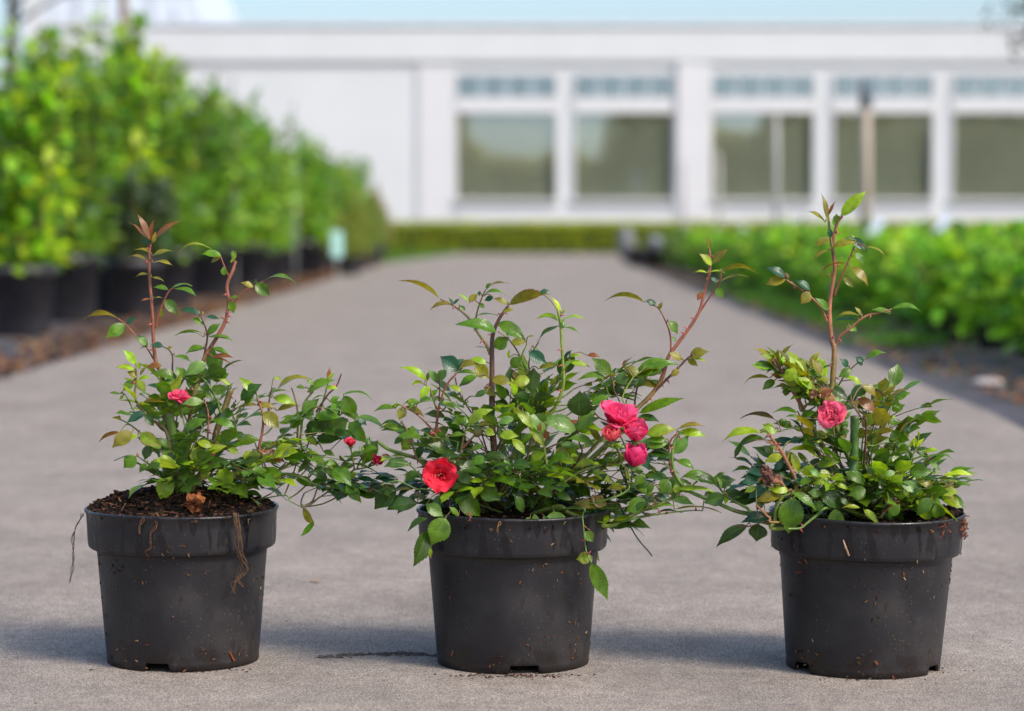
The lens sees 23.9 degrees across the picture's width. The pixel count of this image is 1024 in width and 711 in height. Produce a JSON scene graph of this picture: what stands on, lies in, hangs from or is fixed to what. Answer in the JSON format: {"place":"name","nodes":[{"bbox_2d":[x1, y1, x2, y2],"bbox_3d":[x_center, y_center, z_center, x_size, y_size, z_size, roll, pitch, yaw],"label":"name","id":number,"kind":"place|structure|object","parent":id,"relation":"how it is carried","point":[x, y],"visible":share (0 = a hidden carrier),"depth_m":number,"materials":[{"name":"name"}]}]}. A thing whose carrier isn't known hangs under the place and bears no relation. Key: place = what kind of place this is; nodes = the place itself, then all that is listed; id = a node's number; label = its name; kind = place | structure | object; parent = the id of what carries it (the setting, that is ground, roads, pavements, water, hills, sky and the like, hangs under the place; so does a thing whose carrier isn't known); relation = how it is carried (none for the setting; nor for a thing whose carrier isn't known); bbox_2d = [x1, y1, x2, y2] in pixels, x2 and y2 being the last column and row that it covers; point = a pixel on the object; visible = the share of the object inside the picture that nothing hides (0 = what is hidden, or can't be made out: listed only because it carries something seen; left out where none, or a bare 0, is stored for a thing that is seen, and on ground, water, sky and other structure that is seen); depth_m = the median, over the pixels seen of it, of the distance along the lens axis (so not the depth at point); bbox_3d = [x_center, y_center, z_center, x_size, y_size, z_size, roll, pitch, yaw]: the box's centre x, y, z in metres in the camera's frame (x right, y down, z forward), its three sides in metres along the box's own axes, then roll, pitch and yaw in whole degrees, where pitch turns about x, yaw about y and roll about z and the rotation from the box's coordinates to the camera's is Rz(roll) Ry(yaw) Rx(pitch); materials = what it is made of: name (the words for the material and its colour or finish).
{"place":"outdoors","nodes":[
{"label":"outdoors","id":0,"kind":"place"},
{"bbox_2d":[2,235,617,253],"bbox_3d":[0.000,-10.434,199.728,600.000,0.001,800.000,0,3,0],"label":"ground","id":1,"kind":"structure","parent":0,"point":[533,253],"depth_m":36.47,"materials":[{"name":"grey concrete"}]},
{"bbox_2d":[23,0,236,132],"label":"glasshouse","id":2,"kind":"structure","parent":1,"relation":"on","point":[164,11],"depth_m":49.69,"materials":[{"name":"metal"}]},
{"bbox_2d":[0,267,336,378],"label":"fabric strip","id":3,"kind":"object","parent":1,"relation":"on","point":[11,349],"depth_m":9.71,"materials":[{"name":"black fabric"}]},
{"bbox_2d":[0,154,71,264],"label":"potted shrub","id":4,"kind":"object","parent":3,"relation":"on","point":[62,231],"visible":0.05,"depth_m":10.19,"materials":[{"name":"green plant"}]},
{"bbox_2d":[0,17,98,336],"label":"potted shrub","id":5,"kind":"object","parent":3,"relation":"on","point":[27,247],"visible":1,"depth_m":9.52,"materials":[{"name":"green plant"}]},
{"bbox_2d":[6,0,111,148],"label":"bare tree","id":6,"kind":"object","parent":3,"relation":"on","point":[13,8],"visible":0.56,"depth_m":25.83,"materials":[{"name":"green plant"}]},
{"bbox_2d":[0,27,138,321],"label":"potted shrub","id":7,"kind":"object","parent":3,"relation":"on","point":[75,291],"visible":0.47,"depth_m":10.90,"materials":[{"name":"green plant"}]},
{"bbox_2d":[52,4,183,312],"bbox_3d":[-1.981,-0.975,11.981,0.722,1.532,0.657,1,3,16],"label":"potted shrub","id":8,"kind":"object","parent":3,"relation":"on","point":[131,62],"visible":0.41,"depth_m":11.90,"materials":[{"name":"green plant"}]},
{"bbox_2d":[119,0,129,178],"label":"wooden stake","id":9,"kind":"object","parent":3,"relation":"on","point":[123,4],"depth_m":12.21,"materials":[{"name":"wood"}]},
{"bbox_2d":[85,156,179,317],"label":"potted shrub","id":10,"kind":"object","parent":3,"relation":"on","point":[128,290],"visible":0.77,"depth_m":11.40,"materials":[{"name":"green plant"}]},
{"bbox_2d":[121,53,208,252],"bbox_3d":[-2.021,-1.012,13.775,0.604,1.410,0.664,-1,3,-10],"label":"potted shrub","id":11,"kind":"object","parent":3,"relation":"on","point":[181,89],"visible":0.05,"depth_m":13.69,"materials":[{"name":"green plant"}]},
{"bbox_2d":[121,51,227,307],"bbox_3d":[-1.838,-0.950,12.875,0.619,1.383,0.654,3,4,43],"label":"potted shrub","id":12,"kind":"object","parent":3,"relation":"on","point":[180,269],"visible":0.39,"depth_m":12.82,"materials":[{"name":"green plant"}]},
{"bbox_2d":[0,261,387,378],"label":"fallen leaves","id":13,"kind":"object","parent":3,"relation":"on","point":[140,326],"visible":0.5,"depth_m":9.83,"materials":[{"name":"brown plant"}]},
{"bbox_2d":[169,89,261,246],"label":"potted shrub","id":14,"kind":"object","parent":3,"relation":"on","point":[220,102],"visible":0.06,"depth_m":15.67,"materials":[{"name":"green plant"}]},
{"bbox_2d":[172,74,265,296],"bbox_3d":[-1.788,-1.029,14.634,0.714,1.351,0.595,1,3,20],"label":"potted shrub","id":15,"kind":"object","parent":3,"relation":"on","point":[208,277],"visible":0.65,"depth_m":14.58,"materials":[{"name":"green plant"}]},
{"bbox_2d":[231,76,236,290],"bbox_3d":[-1.832,-1.135,15.962,0.032,1.418,0.029,-1,3,-22],"label":"wooden stake","id":16,"kind":"object","parent":3,"relation":"on","point":[233,90],"visible":0.31,"depth_m":15.93,"materials":[{"name":"wood"}]},
{"bbox_2d":[227,100,302,288],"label":"potted shrub","id":17,"kind":"object","parent":3,"relation":"on","point":[253,262],"visible":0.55,"depth_m":16.61,"materials":[{"name":"green plant"}]},
{"bbox_2d":[250,143,304,284],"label":"potted shrub","id":18,"kind":"object","parent":3,"relation":"on","point":[277,262],"visible":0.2,"depth_m":17.61,"materials":[{"name":"green plant"}]},
{"bbox_2d":[259,126,306,248],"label":"potted shrub","id":19,"kind":"object","parent":3,"relation":"on","point":[283,131],"visible":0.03,"depth_m":18.64,"materials":[{"name":"green plant"}]},
{"bbox_2d":[268,147,312,278],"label":"potted shrub","id":20,"kind":"object","parent":3,"relation":"on","point":[287,257],"visible":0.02,"depth_m":19.67,"materials":[{"name":"green plant"}]},
{"bbox_2d":[292,102,296,279],"bbox_3d":[-1.702,-1.287,18.958,0.032,1.395,0.029,1,3,22],"label":"wooden stake","id":21,"kind":"object","parent":3,"relation":"on","point":[294,205],"visible":0.55,"depth_m":18.96,"materials":[{"name":"wood"}]},
{"bbox_2d":[274,125,335,275],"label":"potted shrub","id":22,"kind":"object","parent":3,"relation":"on","point":[311,242],"visible":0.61,"depth_m":20.59,"materials":[{"name":"green plant"}]},
{"bbox_2d":[302,154,340,272],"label":"potted shrub","id":23,"kind":"object","parent":3,"relation":"on","point":[329,184],"visible":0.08,"depth_m":21.64,"materials":[{"name":"green plant"}]},
{"bbox_2d":[318,173,339,238],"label":"potted shrub","id":24,"kind":"object","parent":3,"relation":"on","point":[334,211],"visible":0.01,"depth_m":22.60,"materials":[{"name":"green plant"}]},
{"bbox_2d":[318,158,342,268],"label":"potted shrub","id":25,"kind":"object","parent":3,"relation":"on","point":[326,258],"visible":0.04,"depth_m":23.61,"materials":[{"name":"green plant"}]},
{"bbox_2d":[326,157,366,266],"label":"potted shrub","id":26,"kind":"object","parent":3,"relation":"on","point":[343,195],"visible":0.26,"depth_m":24.60,"materials":[{"name":"green plant"}]},
{"bbox_2d":[327,149,367,213],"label":"potted shrub","id":27,"kind":"object","parent":3,"relation":"on","point":[344,168],"visible":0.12,"depth_m":25.62,"materials":[{"name":"green plant"}]},
{"bbox_2d":[327,153,377,206],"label":"potted shrub","id":28,"kind":"object","parent":3,"relation":"on","point":[366,167],"visible":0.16,"depth_m":26.57,"materials":[{"name":"green plant"}]},
{"bbox_2d":[334,188,378,270],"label":"tuft plant","id":29,"kind":"object","parent":3,"relation":"on","point":[358,219],"visible":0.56,"depth_m":22.32,"materials":[{"name":"green plant"}]},
{"bbox_2d":[349,178,388,267],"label":"tuft plant","id":30,"kind":"object","parent":3,"relation":"on","point":[372,259],"visible":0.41,"depth_m":24.51,"materials":[{"name":"green plant"}]},
{"bbox_2d":[368,179,395,262],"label":"tuft plant","id":31,"kind":"object","parent":3,"relation":"on","point":[381,246],"visible":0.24,"depth_m":26.91,"materials":[{"name":"green plant"}]},
{"bbox_2d":[377,249,464,262],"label":"grass","id":32,"kind":"structure","parent":1,"relation":"on","point":[394,255],"depth_m":30.85,"materials":[{"name":"green plant"}]},
{"bbox_2d":[384,219,1011,253],"bbox_3d":[5.057,-1.745,35.779,14.158,0.564,0.750,0,3,0],"label":"box hedge","id":33,"kind":"object","parent":1,"relation":"on","point":[591,236],"visible":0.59,"depth_m":35.53,"materials":[{"name":"green plant"}]},
{"bbox_2d":[617,259,1023,428],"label":"fabric strip","id":34,"kind":"object","parent":1,"relation":"on","point":[979,397],"visible":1,"depth_m":7.86,"materials":[{"name":"grey fabric"}]},
{"bbox_2d":[617,225,634,259],"bbox_3d":[1.367,-1.351,28.969,0.224,0.418,0.224,0,3,0],"label":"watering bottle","id":35,"kind":"object","parent":34,"relation":"on","point":[626,238],"visible":0.75,"depth_m":28.89,"materials":[{"name":"white plastic"}]},
{"bbox_2d":[626,247,647,266],"bbox_3d":[1.294,-1.021,24.982,0.231,0.200,0.231,0,3,0],"label":"nursery pot","id":36,"kind":"object","parent":34,"relation":"on","point":[636,256],"visible":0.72,"depth_m":24.90,"materials":[{"name":"black plastic"}]},
{"bbox_2d":[643,248,665,267],"bbox_3d":[1.417,-0.966,23.983,0.231,0.200,0.231,0,3,0],"label":"nursery pot","id":37,"kind":"object","parent":34,"relation":"on","point":[653,258],"visible":0.81,"depth_m":23.90,"materials":[{"name":"black plastic"}]},
{"bbox_2d":[645,225,674,246],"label":"shrub","id":38,"kind":"object","parent":34,"relation":"on","point":[667,232],"visible":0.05,"depth_m":25.89,"materials":[{"name":"green plant"}]},
{"bbox_2d":[659,231,689,268],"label":"shrub","id":39,"kind":"object","parent":34,"relation":"on","point":[669,258],"visible":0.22,"depth_m":23.63,"materials":[{"name":"green plant"}]},
{"bbox_2d":[647,235,662,248],"bbox_3d":[1.393,-1.106,23.575,0.150,0.135,0.150,0,3,0],"label":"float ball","id":40,"kind":"object","parent":39,"relation":"on","point":[654,242],"visible":1,"depth_m":23.52,"materials":[{"name":"white plastic"}]},
{"bbox_2d":[659,225,699,266],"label":"shrub","id":41,"kind":"object","parent":34,"relation":"on","point":[669,235],"visible":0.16,"depth_m":24.37,"materials":[{"name":"green plant"}]},
{"bbox_2d":[669,239,693,270],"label":"shrub","id":42,"kind":"object","parent":34,"relation":"on","point":[681,262],"visible":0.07,"depth_m":22.91,"materials":[{"name":"green plant"}]},
{"bbox_2d":[681,160,685,229],"bbox_3d":[1.769,-1.464,24.957,0.050,1.095,0.047,-1,3,-22],"label":"wooden stake","id":43,"kind":"object","parent":34,"relation":"on","point":[683,198],"visible":0.59,"depth_m":24.93,"materials":[{"name":"wood"}]},
{"bbox_2d":[677,237,697,271],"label":"shrub","id":44,"kind":"object","parent":34,"relation":"on","point":[686,264],"visible":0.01,"depth_m":22.18,"materials":[{"name":"green plant"}]},
{"bbox_2d":[674,221,736,275],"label":"shrub","id":45,"kind":"object","parent":34,"relation":"on","point":[694,233],"visible":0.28,"depth_m":20.74,"materials":[{"name":"green plant"}]},
{"bbox_2d":[690,234,721,276],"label":"shrub","id":46,"kind":"object","parent":34,"relation":"on","point":[698,247],"visible":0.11,"depth_m":20.00,"materials":[{"name":"green plant"}]},
{"bbox_2d":[717,152,720,230],"bbox_3d":[2.218,-1.574,25.953,0.045,1.207,0.042,-1,3,-22],"label":"wooden stake","id":47,"kind":"object","parent":34,"relation":"on","point":[718,194],"visible":0.59,"depth_m":25.93,"materials":[{"name":"wood"}]},
{"bbox_2d":[704,230,745,278],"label":"shrub","id":48,"kind":"object","parent":34,"relation":"on","point":[716,277],"visible":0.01,"depth_m":18.70,"materials":[{"name":"green plant"}]},
{"bbox_2d":[699,225,752,282],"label":"shrub","id":49,"kind":"object","parent":34,"relation":"on","point":[727,239],"visible":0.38,"depth_m":18.01,"materials":[{"name":"green plant"}]},
{"bbox_2d":[721,237,752,284],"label":"shrub","id":50,"kind":"object","parent":34,"relation":"on","point":[738,269],"visible":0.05,"depth_m":16.83,"materials":[{"name":"green plant"}]},
{"bbox_2d":[727,237,749,283],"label":"shrub","id":51,"kind":"object","parent":34,"relation":"on","point":[736,262],"visible":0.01,"depth_m":17.41,"materials":[{"name":"green plant"}]},
{"bbox_2d":[717,221,794,289],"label":"shrub","id":52,"kind":"object","parent":34,"relation":"on","point":[746,244],"visible":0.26,"depth_m":16.30,"materials":[{"name":"green plant"}]},
{"bbox_2d":[749,256,768,285],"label":"shrub","id":53,"kind":"object","parent":34,"relation":"on","point":[751,265],"visible":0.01,"depth_m":15.77,"materials":[{"name":"green plant"}]},
{"bbox_2d":[739,228,790,292],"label":"shrub","id":54,"kind":"object","parent":34,"relation":"on","point":[758,258],"visible":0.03,"depth_m":15.23,"materials":[{"name":"green plant"}]},
{"bbox_2d":[773,115,779,226],"bbox_3d":[2.618,-1.619,23.948,0.063,1.516,0.061,-1,3,-22],"label":"wooden stake","id":55,"kind":"object","parent":34,"relation":"on","point":[776,182],"visible":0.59,"depth_m":23.92,"materials":[{"name":"wood"}]},
{"bbox_2d":[745,215,834,295],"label":"shrub","id":56,"kind":"object","parent":34,"relation":"on","point":[767,246],"visible":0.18,"depth_m":14.65,"materials":[{"name":"green plant"}]},
{"bbox_2d":[752,220,843,295],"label":"shrub","id":57,"kind":"object","parent":34,"relation":"on","point":[799,237],"visible":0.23,"depth_m":14.14,"materials":[{"name":"green plant"}]},
{"bbox_2d":[783,239,817,300],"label":"shrub","id":58,"kind":"object","parent":34,"relation":"on","point":[801,258],"visible":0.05,"depth_m":13.61,"materials":[{"name":"green plant"}]},
{"bbox_2d":[782,247,823,298],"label":"shrub","id":59,"kind":"object","parent":34,"relation":"on","point":[802,270],"visible":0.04,"depth_m":13.20,"materials":[{"name":"green plant"}]},
{"bbox_2d":[797,256,842,306],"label":"shrub","id":60,"kind":"object","parent":34,"relation":"on","point":[810,273],"visible":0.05,"depth_m":12.24,"materials":[{"name":"green plant"}]},
{"bbox_2d":[621,257,1023,408],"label":"fallen leaves","id":61,"kind":"object","parent":34,"relation":"on","point":[1019,398],"visible":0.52,"depth_m":7.91,"materials":[{"name":"brown plant"}]},
{"bbox_2d":[801,225,863,303],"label":"shrub","id":62,"kind":"object","parent":34,"relation":"on","point":[812,233],"visible":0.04,"depth_m":12.67,"materials":[{"name":"green plant"}]},
{"bbox_2d":[707,282,974,347],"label":"weeds","id":63,"kind":"object","parent":34,"relation":"on","point":[789,304],"visible":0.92,"depth_m":10.55,"materials":[{"name":"green plant"}]},
{"bbox_2d":[795,218,906,313],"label":"shrub","id":64,"kind":"object","parent":34,"relation":"on","point":[826,257],"visible":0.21,"depth_m":11.63,"materials":[{"name":"green plant"}]},
{"bbox_2d":[815,236,892,320],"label":"shrub","id":65,"kind":"object","parent":34,"relation":"on","point":[865,294],"visible":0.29,"depth_m":11.07,"materials":[{"name":"green plant"}]},
{"bbox_2d":[859,79,871,233],"bbox_3d":[2.913,-1.458,19.950,0.099,1.630,0.099,1,3,22],"label":"wooden stake","id":66,"kind":"object","parent":34,"relation":"on","point":[865,95],"visible":0.81,"depth_m":19.91,"materials":[{"name":"wood"}]},
{"bbox_2d":[847,231,885,239],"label":"shrub","id":67,"kind":"object","parent":34,"relation":"on","point":[864,233],"visible":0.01,"depth_m":14.74,"materials":[{"name":"green plant"}]},
{"bbox_2d":[867,216,884,234],"bbox_3d":[2.247,-0.623,14.991,0.136,0.485,0.009,-1,3,-14],"label":"plant tag","id":68,"kind":"object","parent":34,"relation":"on","point":[877,224],"visible":0.5,"depth_m":14.98,"materials":[{"name":"white plastic"}]},
{"bbox_2d":[878,224,899,232],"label":"shrub","id":69,"kind":"object","parent":34,"relation":"on","point":[882,229],"visible":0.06,"depth_m":28.80,"materials":[{"name":"green plant"}]},
{"bbox_2d":[877,221,930,238],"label":"shrub","id":70,"kind":"object","parent":34,"relation":"on","point":[890,232],"depth_m":16.74,"materials":[{"name":"green plant"}]},
{"bbox_2d":[853,213,964,325],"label":"shrub","id":71,"kind":"object","parent":34,"relation":"on","point":[877,256],"visible":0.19,"depth_m":10.58,"materials":[{"name":"green plant"}]},
{"bbox_2d":[872,238,973,335],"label":"shrub","id":72,"kind":"object","parent":34,"relation":"on","point":[929,328],"visible":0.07,"depth_m":9.55,"materials":[{"name":"green plant"}]},
{"bbox_2d":[881,230,969,329],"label":"shrub","id":73,"kind":"object","parent":34,"relation":"on","point":[891,249],"visible":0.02,"depth_m":10.15,"materials":[{"name":"green plant"}]},
{"bbox_2d":[881,219,997,343],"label":"shrub","id":74,"kind":"object","parent":34,"relation":"on","point":[942,314],"visible":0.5,"depth_m":8.96,"materials":[{"name":"green plant"}]},
{"bbox_2d":[932,213,951,236],"bbox_3d":[2.659,-0.633,14.990,0.141,0.505,0.009,-1,3,-14],"label":"plant tag","id":75,"kind":"object","parent":34,"relation":"on","point":[946,218],"visible":0.5,"depth_m":14.98,"materials":[{"name":"white plastic"}]},
{"bbox_2d":[913,219,990,243],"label":"shrub","id":76,"kind":"object","parent":34,"relation":"on","point":[979,225],"visible":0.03,"depth_m":12.42,"materials":[{"name":"green plant"}]},
{"bbox_2d":[939,256,1023,350],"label":"shrub","id":77,"kind":"object","parent":34,"relation":"on","point":[986,338],"visible":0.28,"depth_m":8.49,"materials":[{"name":"green plant"}]},
{"bbox_2d":[970,378,1002,385],"bbox_3d":[1.300,0.072,6.614,0.091,0.021,0.064,0,3,0],"label":"stone","id":78,"kind":"object","parent":34,"relation":"on","point":[985,382],"visible":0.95,"depth_m":6.59,"materials":[{"name":"white stone"}]},
{"bbox_2d":[950,217,1023,358],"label":"shrub","id":79,"kind":"object","parent":34,"relation":"on","point":[989,269],"visible":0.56,"depth_m":7.95,"materials":[{"name":"green plant"}]},
{"bbox_2d":[965,224,1021,251],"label":"shrub","id":80,"kind":"object","parent":34,"relation":"on","point":[991,237],"visible":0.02,"depth_m":10.98,"materials":[{"name":"green plant"}]},
{"bbox_2d":[977,0,1023,61],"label":"young tree","id":81,"kind":"object","parent":34,"relation":"on","point":[1010,40],"visible":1,"depth_m":15.03,"materials":[{"name":"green plant"}]},
{"bbox_2d":[987,219,1023,353],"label":"shrub","id":82,"kind":"object","parent":34,"relation":"on","point":[1001,251],"visible":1,"depth_m":7.45,"materials":[{"name":"green plant"}]},
{"bbox_2d":[0,254,1023,710],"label":"road","id":83,"kind":"structure","parent":0,"point":[670,632],"depth_m":3.46,"materials":[{"name":"concrete"}]},
{"bbox_2d":[70,214,402,672],"bbox_3d":[-0.276,0.083,2.391,0.310,0.447,0.193,1,3,22],"label":"potted rose","id":84,"kind":"object","parent":83,"relation":"on","point":[180,548],"visible":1,"depth_m":2.38,"materials":[{"name":"plant"}]},
{"bbox_2d":[331,231,342,283],"bbox_3d":[-1.265,-0.709,17.490,0.085,0.385,0.009,0,3,0],"label":"plant tag","id":85,"kind":"object","parent":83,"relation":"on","point":[337,244],"visible":1,"depth_m":17.48,"materials":[{"name":"plastic"}]},
{"bbox_2d":[322,214,372,274],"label":"tuft plant","id":86,"kind":"object","parent":83,"relation":"on","point":[354,244],"visible":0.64,"depth_m":20.50,"materials":[{"name":"green plant"}]},
{"bbox_2d":[34,525,980,703],"bbox_3d":[-0.003,0.282,2.822,1.177,0.001,1.343,0,3,0],"label":"spilled peat","id":87,"kind":"object","parent":83,"relation":"on","point":[396,654],"visible":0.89,"depth_m":2.44,"materials":[{"name":"black soil"}]},
{"bbox_2d":[374,238,759,674],"bbox_3d":[0.054,0.094,2.398,0.383,0.424,0.213,0,3,0],"label":"potted rose","id":88,"kind":"object","parent":83,"relation":"on","point":[517,575],"visible":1,"depth_m":2.36,"materials":[{"name":"plant"}]},
{"bbox_2d":[635,191,982,679],"bbox_3d":[0.304,0.075,2.351,0.328,0.470,0.195,-2,4,-29],"label":"potted rose","id":89,"kind":"object","parent":83,"relation":"on","point":[865,578],"visible":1,"depth_m":2.33,"materials":[{"name":"plant"}]},
{"bbox_2d":[0,0,1023,174],"label":"sky","id":90,"kind":"structure","parent":0,"point":[244,10],"materials":[{"name":"white"}]},
{"bbox_2d":[37,22,1023,225],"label":"white building","id":91,"kind":"structure","parent":0,"point":[526,121],"depth_m":37.85,"materials":[{"name":"paint"}]},
{"bbox_2d":[454,72,559,201],"bbox_3d":[-0.084,-3.418,37.925,1.656,2.029,0.310,0,3,0],"label":"window","id":92,"kind":"structure","parent":91,"relation":"in","point":[507,147],"depth_m":37.96,"materials":[{"name":"grey glass"}]},
{"bbox_2d":[571,72,676,201],"bbox_3d":[1.748,-3.418,37.925,1.648,2.029,0.310,0,3,0],"label":"window","id":93,"kind":"structure","parent":91,"relation":"in","point":[623,147],"depth_m":37.97,"materials":[{"name":"grey glass"}]},
{"bbox_2d":[708,72,817,201],"bbox_3d":[3.927,-3.418,37.925,1.698,2.029,0.310,0,3,0],"label":"window","id":94,"kind":"structure","parent":91,"relation":"in","point":[740,128],"depth_m":37.96,"materials":[{"name":"grey glass"}]},
{"bbox_2d":[829,72,936,201],"bbox_3d":[5.805,-3.418,37.925,1.664,2.029,0.310,0,3,0],"label":"window","id":95,"kind":"structure","parent":91,"relation":"in","point":[903,128],"depth_m":37.96,"materials":[{"name":"grey glass"}]},
{"bbox_2d":[949,72,1023,201],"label":"window","id":96,"kind":"structure","parent":91,"relation":"in","point":[986,134],"depth_m":37.97,"materials":[{"name":"grey glass"}]}
]}

